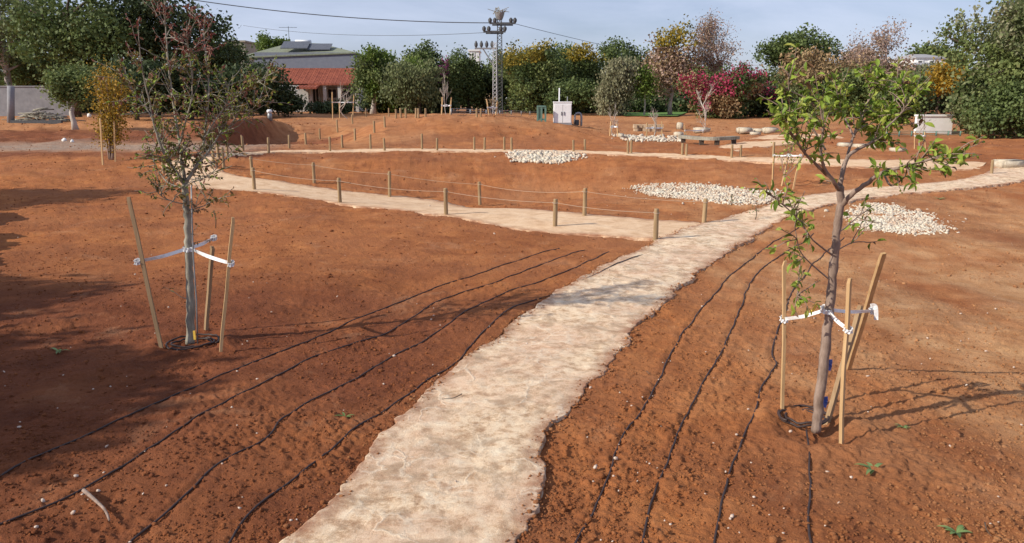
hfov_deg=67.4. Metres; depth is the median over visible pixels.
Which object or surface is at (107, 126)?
sapling
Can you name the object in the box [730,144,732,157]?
fence post
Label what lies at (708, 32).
bare tree
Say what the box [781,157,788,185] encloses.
stake
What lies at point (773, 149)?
fence post
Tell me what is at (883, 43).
bare tree
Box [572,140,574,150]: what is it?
fence post
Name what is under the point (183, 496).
drip hose
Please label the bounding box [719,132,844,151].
gravel path
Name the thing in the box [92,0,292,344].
sapling
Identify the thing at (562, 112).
utility cabinet
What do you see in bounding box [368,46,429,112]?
tree
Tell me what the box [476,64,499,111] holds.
tree
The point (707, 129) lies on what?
stone block
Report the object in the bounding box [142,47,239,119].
tree
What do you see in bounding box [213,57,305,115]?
tree
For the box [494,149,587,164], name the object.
white rubble bed
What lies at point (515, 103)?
bush
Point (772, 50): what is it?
tree
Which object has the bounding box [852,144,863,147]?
stone block
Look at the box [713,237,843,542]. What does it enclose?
drip hose
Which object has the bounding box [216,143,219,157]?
fence post
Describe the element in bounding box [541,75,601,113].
tree
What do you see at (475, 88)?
tree
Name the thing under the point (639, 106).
bush
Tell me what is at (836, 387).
stake
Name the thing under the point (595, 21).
sky
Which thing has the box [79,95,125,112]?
bush
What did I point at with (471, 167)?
soil clods
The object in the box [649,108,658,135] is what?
sapling
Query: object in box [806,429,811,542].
drip hose
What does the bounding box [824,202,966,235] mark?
white rubble bed
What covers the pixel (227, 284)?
stake
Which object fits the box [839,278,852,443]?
stake
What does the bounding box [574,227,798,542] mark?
drip hose
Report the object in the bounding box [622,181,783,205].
white rubble bed
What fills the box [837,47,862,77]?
tree
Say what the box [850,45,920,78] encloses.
tree
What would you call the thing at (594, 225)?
sandy path
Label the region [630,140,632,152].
fence post
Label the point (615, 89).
tree
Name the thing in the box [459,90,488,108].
tree
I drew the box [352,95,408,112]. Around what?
bush
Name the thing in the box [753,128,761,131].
stone block
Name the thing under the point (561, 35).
power line
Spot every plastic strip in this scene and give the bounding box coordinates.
[823,396,827,407]
[828,359,831,370]
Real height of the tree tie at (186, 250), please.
0.202 m
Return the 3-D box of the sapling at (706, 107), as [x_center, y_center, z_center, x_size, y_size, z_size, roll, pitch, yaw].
[9.474,-7.754,37.931,0.764,1.800,0.463,-2,13,-10]
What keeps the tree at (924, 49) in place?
on the ground at (866, 434)
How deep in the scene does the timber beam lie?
45.19 m
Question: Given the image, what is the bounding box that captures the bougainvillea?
[672,60,772,118]
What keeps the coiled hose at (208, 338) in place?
on the ground at (866, 434)
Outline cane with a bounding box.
[191,185,197,343]
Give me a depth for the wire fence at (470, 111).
41.00 m
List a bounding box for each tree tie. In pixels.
[134,235,234,266]
[772,154,801,156]
[779,304,873,333]
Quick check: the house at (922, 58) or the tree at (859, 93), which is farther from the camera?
the house at (922, 58)
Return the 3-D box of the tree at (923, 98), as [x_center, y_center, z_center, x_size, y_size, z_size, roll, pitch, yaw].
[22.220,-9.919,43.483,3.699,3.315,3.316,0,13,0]
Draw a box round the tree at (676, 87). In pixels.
[663,53,691,95]
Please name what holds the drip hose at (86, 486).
on the ground at (866, 434)
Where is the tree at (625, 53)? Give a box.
[608,48,641,67]
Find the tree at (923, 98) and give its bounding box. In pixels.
[868,66,939,123]
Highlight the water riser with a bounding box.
[267,109,272,120]
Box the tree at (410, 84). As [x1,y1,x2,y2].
[375,57,454,113]
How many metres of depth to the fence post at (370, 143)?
26.35 m
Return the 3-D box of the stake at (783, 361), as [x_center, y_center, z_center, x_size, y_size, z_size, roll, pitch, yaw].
[2.074,0.560,5.875,0.111,1.313,0.021,0,13,0]
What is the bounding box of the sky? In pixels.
[0,0,1002,75]
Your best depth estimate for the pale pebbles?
5.13 m
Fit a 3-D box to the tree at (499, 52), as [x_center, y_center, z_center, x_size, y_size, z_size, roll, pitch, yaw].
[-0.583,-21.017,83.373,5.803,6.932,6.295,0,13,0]
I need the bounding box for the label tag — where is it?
[870,304,877,319]
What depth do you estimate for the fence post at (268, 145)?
24.36 m
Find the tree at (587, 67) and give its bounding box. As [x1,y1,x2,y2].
[558,41,612,86]
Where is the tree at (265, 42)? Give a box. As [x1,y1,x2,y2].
[250,30,289,51]
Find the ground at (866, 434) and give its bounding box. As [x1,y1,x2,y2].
[0,96,1023,542]
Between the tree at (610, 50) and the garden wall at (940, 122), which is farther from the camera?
the tree at (610, 50)
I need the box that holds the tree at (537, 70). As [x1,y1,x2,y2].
[491,38,576,113]
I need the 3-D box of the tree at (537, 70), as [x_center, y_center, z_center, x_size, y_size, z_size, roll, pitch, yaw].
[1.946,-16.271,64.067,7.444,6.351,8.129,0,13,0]
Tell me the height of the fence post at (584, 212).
0.683 m
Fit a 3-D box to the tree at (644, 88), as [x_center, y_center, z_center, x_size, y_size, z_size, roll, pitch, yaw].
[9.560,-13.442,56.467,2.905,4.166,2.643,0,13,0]
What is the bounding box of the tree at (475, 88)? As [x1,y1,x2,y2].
[442,42,494,111]
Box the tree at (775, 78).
[758,63,786,87]
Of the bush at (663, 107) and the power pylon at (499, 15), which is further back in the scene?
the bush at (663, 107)
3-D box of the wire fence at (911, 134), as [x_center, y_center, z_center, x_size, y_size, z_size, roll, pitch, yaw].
[17.709,-5.917,33.014,3.720,0.288,0.068,-3,13,-12]
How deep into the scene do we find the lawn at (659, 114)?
61.12 m
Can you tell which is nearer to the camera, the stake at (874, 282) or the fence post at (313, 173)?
the stake at (874, 282)
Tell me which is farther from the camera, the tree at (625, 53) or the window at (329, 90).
the window at (329, 90)
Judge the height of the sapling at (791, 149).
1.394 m
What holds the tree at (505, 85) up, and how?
on the ground at (866, 434)
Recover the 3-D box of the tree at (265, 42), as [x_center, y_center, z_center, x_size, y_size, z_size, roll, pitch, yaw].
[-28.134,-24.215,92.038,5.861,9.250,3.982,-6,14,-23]
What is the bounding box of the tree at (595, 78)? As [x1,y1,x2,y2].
[584,66,600,86]
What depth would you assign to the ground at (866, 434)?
8.22 m
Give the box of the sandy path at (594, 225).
[159,148,986,240]
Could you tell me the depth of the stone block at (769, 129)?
36.67 m
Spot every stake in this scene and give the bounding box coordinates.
[99,118,103,164]
[113,121,115,161]
[127,197,163,347]
[204,246,214,330]
[219,217,234,351]
[771,157,774,184]
[780,261,786,408]
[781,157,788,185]
[792,156,799,188]
[823,305,862,424]
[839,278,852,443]
[846,252,886,369]
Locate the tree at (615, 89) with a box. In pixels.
[590,55,643,115]
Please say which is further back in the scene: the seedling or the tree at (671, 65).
the tree at (671, 65)
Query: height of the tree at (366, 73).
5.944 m
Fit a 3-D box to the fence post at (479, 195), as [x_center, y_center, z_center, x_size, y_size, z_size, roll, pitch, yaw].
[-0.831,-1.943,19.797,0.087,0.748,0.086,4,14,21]
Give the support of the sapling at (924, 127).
on the ground at (866, 434)
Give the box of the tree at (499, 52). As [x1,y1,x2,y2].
[486,47,509,70]
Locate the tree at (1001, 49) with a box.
[921,0,1023,130]
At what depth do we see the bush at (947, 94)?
60.01 m
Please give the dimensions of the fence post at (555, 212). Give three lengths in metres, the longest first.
0.638 x 0.089 x 0.085 m
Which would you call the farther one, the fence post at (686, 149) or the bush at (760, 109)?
the bush at (760, 109)
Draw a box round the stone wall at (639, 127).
[633,124,663,131]
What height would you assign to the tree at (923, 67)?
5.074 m
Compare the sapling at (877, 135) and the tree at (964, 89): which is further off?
the tree at (964, 89)
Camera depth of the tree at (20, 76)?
59.70 m
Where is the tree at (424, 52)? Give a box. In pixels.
[398,39,446,67]
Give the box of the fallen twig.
[81,488,109,520]
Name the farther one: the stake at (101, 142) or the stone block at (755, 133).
the stone block at (755, 133)
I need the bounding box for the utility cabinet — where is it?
[553,101,571,124]
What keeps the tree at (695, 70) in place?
on the ground at (866, 434)
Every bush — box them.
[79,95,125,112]
[119,102,185,112]
[268,93,314,116]
[304,98,357,113]
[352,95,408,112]
[407,89,459,112]
[495,92,549,112]
[546,102,600,113]
[625,91,658,112]
[649,89,696,112]
[681,95,748,112]
[736,80,802,116]
[915,93,950,113]
[928,92,955,113]
[957,75,1023,138]
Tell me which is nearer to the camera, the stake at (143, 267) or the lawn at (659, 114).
the stake at (143, 267)
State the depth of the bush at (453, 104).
64.60 m
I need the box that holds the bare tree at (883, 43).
[837,16,911,81]
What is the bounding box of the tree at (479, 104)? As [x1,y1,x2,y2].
[474,65,495,111]
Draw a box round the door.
[312,88,319,102]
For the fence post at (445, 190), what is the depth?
15.33 m
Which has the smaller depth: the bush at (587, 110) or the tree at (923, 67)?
the bush at (587, 110)
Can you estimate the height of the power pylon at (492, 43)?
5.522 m
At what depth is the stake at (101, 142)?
21.70 m
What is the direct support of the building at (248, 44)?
on the ground at (866, 434)
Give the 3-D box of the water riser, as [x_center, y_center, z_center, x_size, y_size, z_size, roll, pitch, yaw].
[-12.165,-7.851,38.556,0.266,0.557,0.280,0,13,0]
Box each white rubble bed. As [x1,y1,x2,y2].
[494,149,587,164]
[611,134,680,142]
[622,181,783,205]
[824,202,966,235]
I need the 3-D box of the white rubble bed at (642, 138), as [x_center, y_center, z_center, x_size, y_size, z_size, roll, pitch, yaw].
[6.238,-5.759,33.042,5.264,0.376,3.221,-10,16,-38]
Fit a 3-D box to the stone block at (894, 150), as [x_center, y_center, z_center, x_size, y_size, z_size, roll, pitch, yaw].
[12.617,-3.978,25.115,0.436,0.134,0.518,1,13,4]
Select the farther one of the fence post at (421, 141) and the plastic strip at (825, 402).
the fence post at (421, 141)
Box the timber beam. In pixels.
[10,120,62,123]
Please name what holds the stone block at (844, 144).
on the ground at (866, 434)
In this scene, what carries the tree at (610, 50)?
on the ground at (866, 434)
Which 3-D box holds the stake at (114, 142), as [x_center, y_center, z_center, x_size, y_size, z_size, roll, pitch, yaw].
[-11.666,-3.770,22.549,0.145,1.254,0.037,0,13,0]
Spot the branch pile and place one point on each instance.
(35, 115)
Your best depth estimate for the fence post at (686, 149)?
24.16 m
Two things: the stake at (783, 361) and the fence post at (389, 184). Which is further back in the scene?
the fence post at (389, 184)
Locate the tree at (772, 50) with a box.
[745,22,845,71]
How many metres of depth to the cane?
7.47 m
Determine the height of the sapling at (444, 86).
1.950 m
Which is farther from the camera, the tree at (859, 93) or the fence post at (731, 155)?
the tree at (859, 93)
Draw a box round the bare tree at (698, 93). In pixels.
[697,83,715,119]
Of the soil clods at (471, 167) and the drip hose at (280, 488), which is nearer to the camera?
the drip hose at (280, 488)
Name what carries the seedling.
on the ground at (866, 434)
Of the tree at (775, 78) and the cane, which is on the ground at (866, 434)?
the tree at (775, 78)
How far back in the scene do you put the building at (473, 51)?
105.96 m
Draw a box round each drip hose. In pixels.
[0,248,559,476]
[0,250,584,524]
[127,251,608,542]
[228,254,642,542]
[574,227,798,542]
[641,233,813,542]
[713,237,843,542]
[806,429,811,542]
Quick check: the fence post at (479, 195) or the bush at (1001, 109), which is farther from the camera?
the bush at (1001, 109)
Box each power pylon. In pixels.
[474,41,497,112]
[482,7,516,113]
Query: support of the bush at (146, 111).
on the ground at (866, 434)
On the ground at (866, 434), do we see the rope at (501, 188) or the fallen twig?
the fallen twig
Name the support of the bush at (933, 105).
on the ground at (866, 434)
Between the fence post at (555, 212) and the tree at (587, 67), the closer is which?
the fence post at (555, 212)
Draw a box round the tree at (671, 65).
[639,14,709,114]
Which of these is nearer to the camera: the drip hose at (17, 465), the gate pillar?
the drip hose at (17, 465)
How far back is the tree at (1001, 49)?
34.35 m
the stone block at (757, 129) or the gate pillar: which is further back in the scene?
the gate pillar
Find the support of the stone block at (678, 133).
on the ground at (866, 434)
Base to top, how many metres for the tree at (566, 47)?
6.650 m
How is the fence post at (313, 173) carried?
on the ground at (866, 434)
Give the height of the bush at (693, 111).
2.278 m
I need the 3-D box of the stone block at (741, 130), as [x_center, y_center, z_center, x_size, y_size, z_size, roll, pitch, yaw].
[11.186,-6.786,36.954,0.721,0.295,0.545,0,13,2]
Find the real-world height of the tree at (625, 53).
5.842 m
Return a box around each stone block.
[673,132,683,135]
[676,122,682,129]
[693,127,710,132]
[736,127,752,133]
[749,132,760,134]
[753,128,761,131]
[762,127,778,132]
[837,142,852,146]
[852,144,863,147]
[889,148,906,151]
[993,159,1023,167]
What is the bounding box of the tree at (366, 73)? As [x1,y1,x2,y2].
[344,42,389,113]
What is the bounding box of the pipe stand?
[574,112,582,125]
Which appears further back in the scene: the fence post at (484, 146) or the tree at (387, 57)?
the tree at (387, 57)
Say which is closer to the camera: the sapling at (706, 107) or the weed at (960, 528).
the weed at (960, 528)
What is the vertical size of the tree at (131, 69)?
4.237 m
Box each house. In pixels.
[249,26,367,111]
[889,54,945,64]
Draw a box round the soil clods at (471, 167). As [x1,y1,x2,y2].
[1,113,1023,234]
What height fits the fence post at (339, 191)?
0.683 m
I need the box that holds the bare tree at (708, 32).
[686,8,743,80]
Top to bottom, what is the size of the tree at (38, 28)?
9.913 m
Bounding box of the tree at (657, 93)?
[633,68,666,111]
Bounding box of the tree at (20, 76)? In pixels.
[0,39,66,85]
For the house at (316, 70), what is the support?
on the ground at (866, 434)
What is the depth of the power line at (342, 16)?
59.63 m
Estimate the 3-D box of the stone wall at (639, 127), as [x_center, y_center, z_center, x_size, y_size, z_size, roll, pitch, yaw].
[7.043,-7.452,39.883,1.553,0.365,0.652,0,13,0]
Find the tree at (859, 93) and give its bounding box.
[808,61,892,116]
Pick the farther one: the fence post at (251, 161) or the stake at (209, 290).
the fence post at (251, 161)
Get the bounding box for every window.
[327,88,337,98]
[342,88,353,98]
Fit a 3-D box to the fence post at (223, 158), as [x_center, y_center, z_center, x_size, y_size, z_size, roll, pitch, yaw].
[-8.151,-3.145,21.675,0.086,0.729,0.084,-1,12,3]
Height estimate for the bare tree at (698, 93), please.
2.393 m
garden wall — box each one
[0,86,78,115]
[914,114,953,133]
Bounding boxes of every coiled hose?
[165,333,219,349]
[777,405,829,427]
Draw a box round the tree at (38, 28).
[0,0,135,116]
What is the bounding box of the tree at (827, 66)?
[775,46,868,113]
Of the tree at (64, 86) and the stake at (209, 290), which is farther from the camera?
the tree at (64, 86)
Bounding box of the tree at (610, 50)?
[595,35,653,66]
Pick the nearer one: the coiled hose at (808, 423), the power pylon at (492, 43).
the coiled hose at (808, 423)
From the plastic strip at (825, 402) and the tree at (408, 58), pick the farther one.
the tree at (408, 58)
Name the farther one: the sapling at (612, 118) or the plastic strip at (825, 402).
the sapling at (612, 118)
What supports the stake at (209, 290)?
on the ground at (866, 434)
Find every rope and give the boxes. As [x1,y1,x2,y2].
[251,170,659,213]
[252,158,707,202]
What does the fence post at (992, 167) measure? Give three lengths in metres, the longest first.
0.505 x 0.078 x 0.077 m
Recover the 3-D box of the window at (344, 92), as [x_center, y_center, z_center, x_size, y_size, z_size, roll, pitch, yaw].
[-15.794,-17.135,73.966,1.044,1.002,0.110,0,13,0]
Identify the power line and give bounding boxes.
[194,0,488,22]
[243,25,482,35]
[517,24,639,52]
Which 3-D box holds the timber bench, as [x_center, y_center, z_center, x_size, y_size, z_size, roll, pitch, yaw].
[7.410,-5.072,29.862,2.445,0.401,1.635,8,15,30]
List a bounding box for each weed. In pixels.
[854,462,882,474]
[938,525,971,537]
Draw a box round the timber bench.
[678,135,739,144]
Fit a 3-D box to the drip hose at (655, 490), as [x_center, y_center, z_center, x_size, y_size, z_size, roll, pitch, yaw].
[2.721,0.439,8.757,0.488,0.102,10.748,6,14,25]
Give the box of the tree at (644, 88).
[624,60,661,114]
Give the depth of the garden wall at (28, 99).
56.53 m
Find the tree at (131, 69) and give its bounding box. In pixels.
[90,54,178,119]
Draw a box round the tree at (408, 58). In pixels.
[398,53,427,68]
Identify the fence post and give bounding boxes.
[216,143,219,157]
[220,147,224,167]
[241,135,244,150]
[249,156,252,175]
[251,168,255,188]
[267,137,269,152]
[312,162,315,182]
[328,137,330,150]
[337,178,341,201]
[369,134,371,148]
[383,138,385,150]
[388,171,390,196]
[421,134,422,148]
[443,188,447,214]
[478,182,481,204]
[483,137,485,149]
[510,137,512,150]
[553,199,557,225]
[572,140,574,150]
[582,188,586,215]
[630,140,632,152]
[653,208,658,241]
[681,143,683,154]
[685,144,687,155]
[702,198,707,222]
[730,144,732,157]
[772,142,774,157]
[990,160,993,173]
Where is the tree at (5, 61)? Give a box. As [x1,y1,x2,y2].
[0,0,45,85]
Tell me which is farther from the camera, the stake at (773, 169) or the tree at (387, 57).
the tree at (387, 57)
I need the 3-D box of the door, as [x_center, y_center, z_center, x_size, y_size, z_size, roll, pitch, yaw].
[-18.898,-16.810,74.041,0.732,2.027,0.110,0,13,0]
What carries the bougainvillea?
on the ground at (866, 434)
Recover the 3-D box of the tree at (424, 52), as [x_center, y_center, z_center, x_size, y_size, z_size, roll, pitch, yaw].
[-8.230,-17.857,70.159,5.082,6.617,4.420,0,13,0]
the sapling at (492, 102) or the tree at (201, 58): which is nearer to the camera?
the sapling at (492, 102)
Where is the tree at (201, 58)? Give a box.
[192,18,254,113]
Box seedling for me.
[211,210,221,227]
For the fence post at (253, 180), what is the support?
on the sandy path at (594, 225)
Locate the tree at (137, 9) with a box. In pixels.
[41,0,246,115]
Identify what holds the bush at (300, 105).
on the ground at (866, 434)
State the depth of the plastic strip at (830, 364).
5.60 m
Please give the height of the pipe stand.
0.632 m
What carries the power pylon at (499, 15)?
on the ground at (866, 434)
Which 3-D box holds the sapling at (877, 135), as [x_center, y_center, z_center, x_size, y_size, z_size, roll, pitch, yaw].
[2.284,-0.165,5.414,1.661,2.763,1.164,0,13,0]
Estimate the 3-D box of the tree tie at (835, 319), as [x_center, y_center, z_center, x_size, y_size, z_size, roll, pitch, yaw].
[2.490,0.324,5.616,0.822,0.221,0.626,-3,13,-11]
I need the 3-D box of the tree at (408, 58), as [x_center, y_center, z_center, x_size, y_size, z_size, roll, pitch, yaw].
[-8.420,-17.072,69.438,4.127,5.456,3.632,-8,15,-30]
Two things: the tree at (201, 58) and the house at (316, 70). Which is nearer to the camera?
the tree at (201, 58)
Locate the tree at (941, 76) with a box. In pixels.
[923,57,975,113]
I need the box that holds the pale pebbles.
[3,205,1022,542]
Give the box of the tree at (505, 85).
[486,63,515,111]
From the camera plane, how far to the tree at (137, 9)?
53.26 m
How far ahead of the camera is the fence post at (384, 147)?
25.63 m
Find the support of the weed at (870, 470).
on the ground at (866, 434)
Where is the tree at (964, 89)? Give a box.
[941,68,1002,133]
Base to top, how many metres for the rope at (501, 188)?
0.572 m
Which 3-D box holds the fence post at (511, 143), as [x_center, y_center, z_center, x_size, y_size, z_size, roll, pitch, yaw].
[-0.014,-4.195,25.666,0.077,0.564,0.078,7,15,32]
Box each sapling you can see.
[76,54,137,159]
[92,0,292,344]
[339,81,351,118]
[439,72,450,113]
[485,95,500,114]
[608,104,618,135]
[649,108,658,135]
[696,98,710,131]
[740,43,986,433]
[771,132,806,185]
[918,116,932,145]
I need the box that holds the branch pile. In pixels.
[2,108,85,121]
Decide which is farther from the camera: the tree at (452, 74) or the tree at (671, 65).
the tree at (452, 74)
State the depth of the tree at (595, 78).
68.70 m
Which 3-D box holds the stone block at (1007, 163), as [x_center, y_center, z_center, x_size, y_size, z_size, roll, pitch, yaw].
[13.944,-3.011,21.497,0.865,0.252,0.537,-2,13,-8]
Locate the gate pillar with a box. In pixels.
[7,86,14,122]
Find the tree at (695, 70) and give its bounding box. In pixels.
[675,61,716,96]
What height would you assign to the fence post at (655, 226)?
0.668 m
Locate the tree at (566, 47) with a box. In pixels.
[551,40,582,91]
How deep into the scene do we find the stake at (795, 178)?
18.73 m
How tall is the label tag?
0.128 m
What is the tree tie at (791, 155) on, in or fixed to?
attached to the sapling at (791, 149)
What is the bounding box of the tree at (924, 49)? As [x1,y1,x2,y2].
[901,37,972,67]
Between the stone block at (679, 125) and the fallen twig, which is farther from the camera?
the stone block at (679, 125)
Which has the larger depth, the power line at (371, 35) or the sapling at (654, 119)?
the power line at (371, 35)
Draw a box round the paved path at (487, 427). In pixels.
[279,167,1023,542]
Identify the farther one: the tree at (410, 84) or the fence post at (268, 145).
the tree at (410, 84)
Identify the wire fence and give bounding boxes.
[450,108,536,115]
[886,131,961,136]
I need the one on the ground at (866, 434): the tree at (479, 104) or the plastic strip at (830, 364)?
the tree at (479, 104)
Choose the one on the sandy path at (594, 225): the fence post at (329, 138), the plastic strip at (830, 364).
the fence post at (329, 138)
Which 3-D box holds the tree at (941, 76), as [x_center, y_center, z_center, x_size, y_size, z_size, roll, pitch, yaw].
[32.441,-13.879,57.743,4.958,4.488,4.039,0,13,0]
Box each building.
[234,40,258,68]
[468,49,481,65]
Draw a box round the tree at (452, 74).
[433,52,473,112]
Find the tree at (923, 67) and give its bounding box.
[909,59,939,77]
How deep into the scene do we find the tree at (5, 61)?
57.70 m
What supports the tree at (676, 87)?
on the ground at (866, 434)
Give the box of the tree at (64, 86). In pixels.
[34,59,103,129]
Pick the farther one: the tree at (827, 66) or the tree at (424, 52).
the tree at (424, 52)
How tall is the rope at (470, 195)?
0.151 m
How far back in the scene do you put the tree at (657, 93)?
68.24 m
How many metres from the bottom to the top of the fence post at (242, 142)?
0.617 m
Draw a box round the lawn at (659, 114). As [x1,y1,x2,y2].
[621,112,685,115]

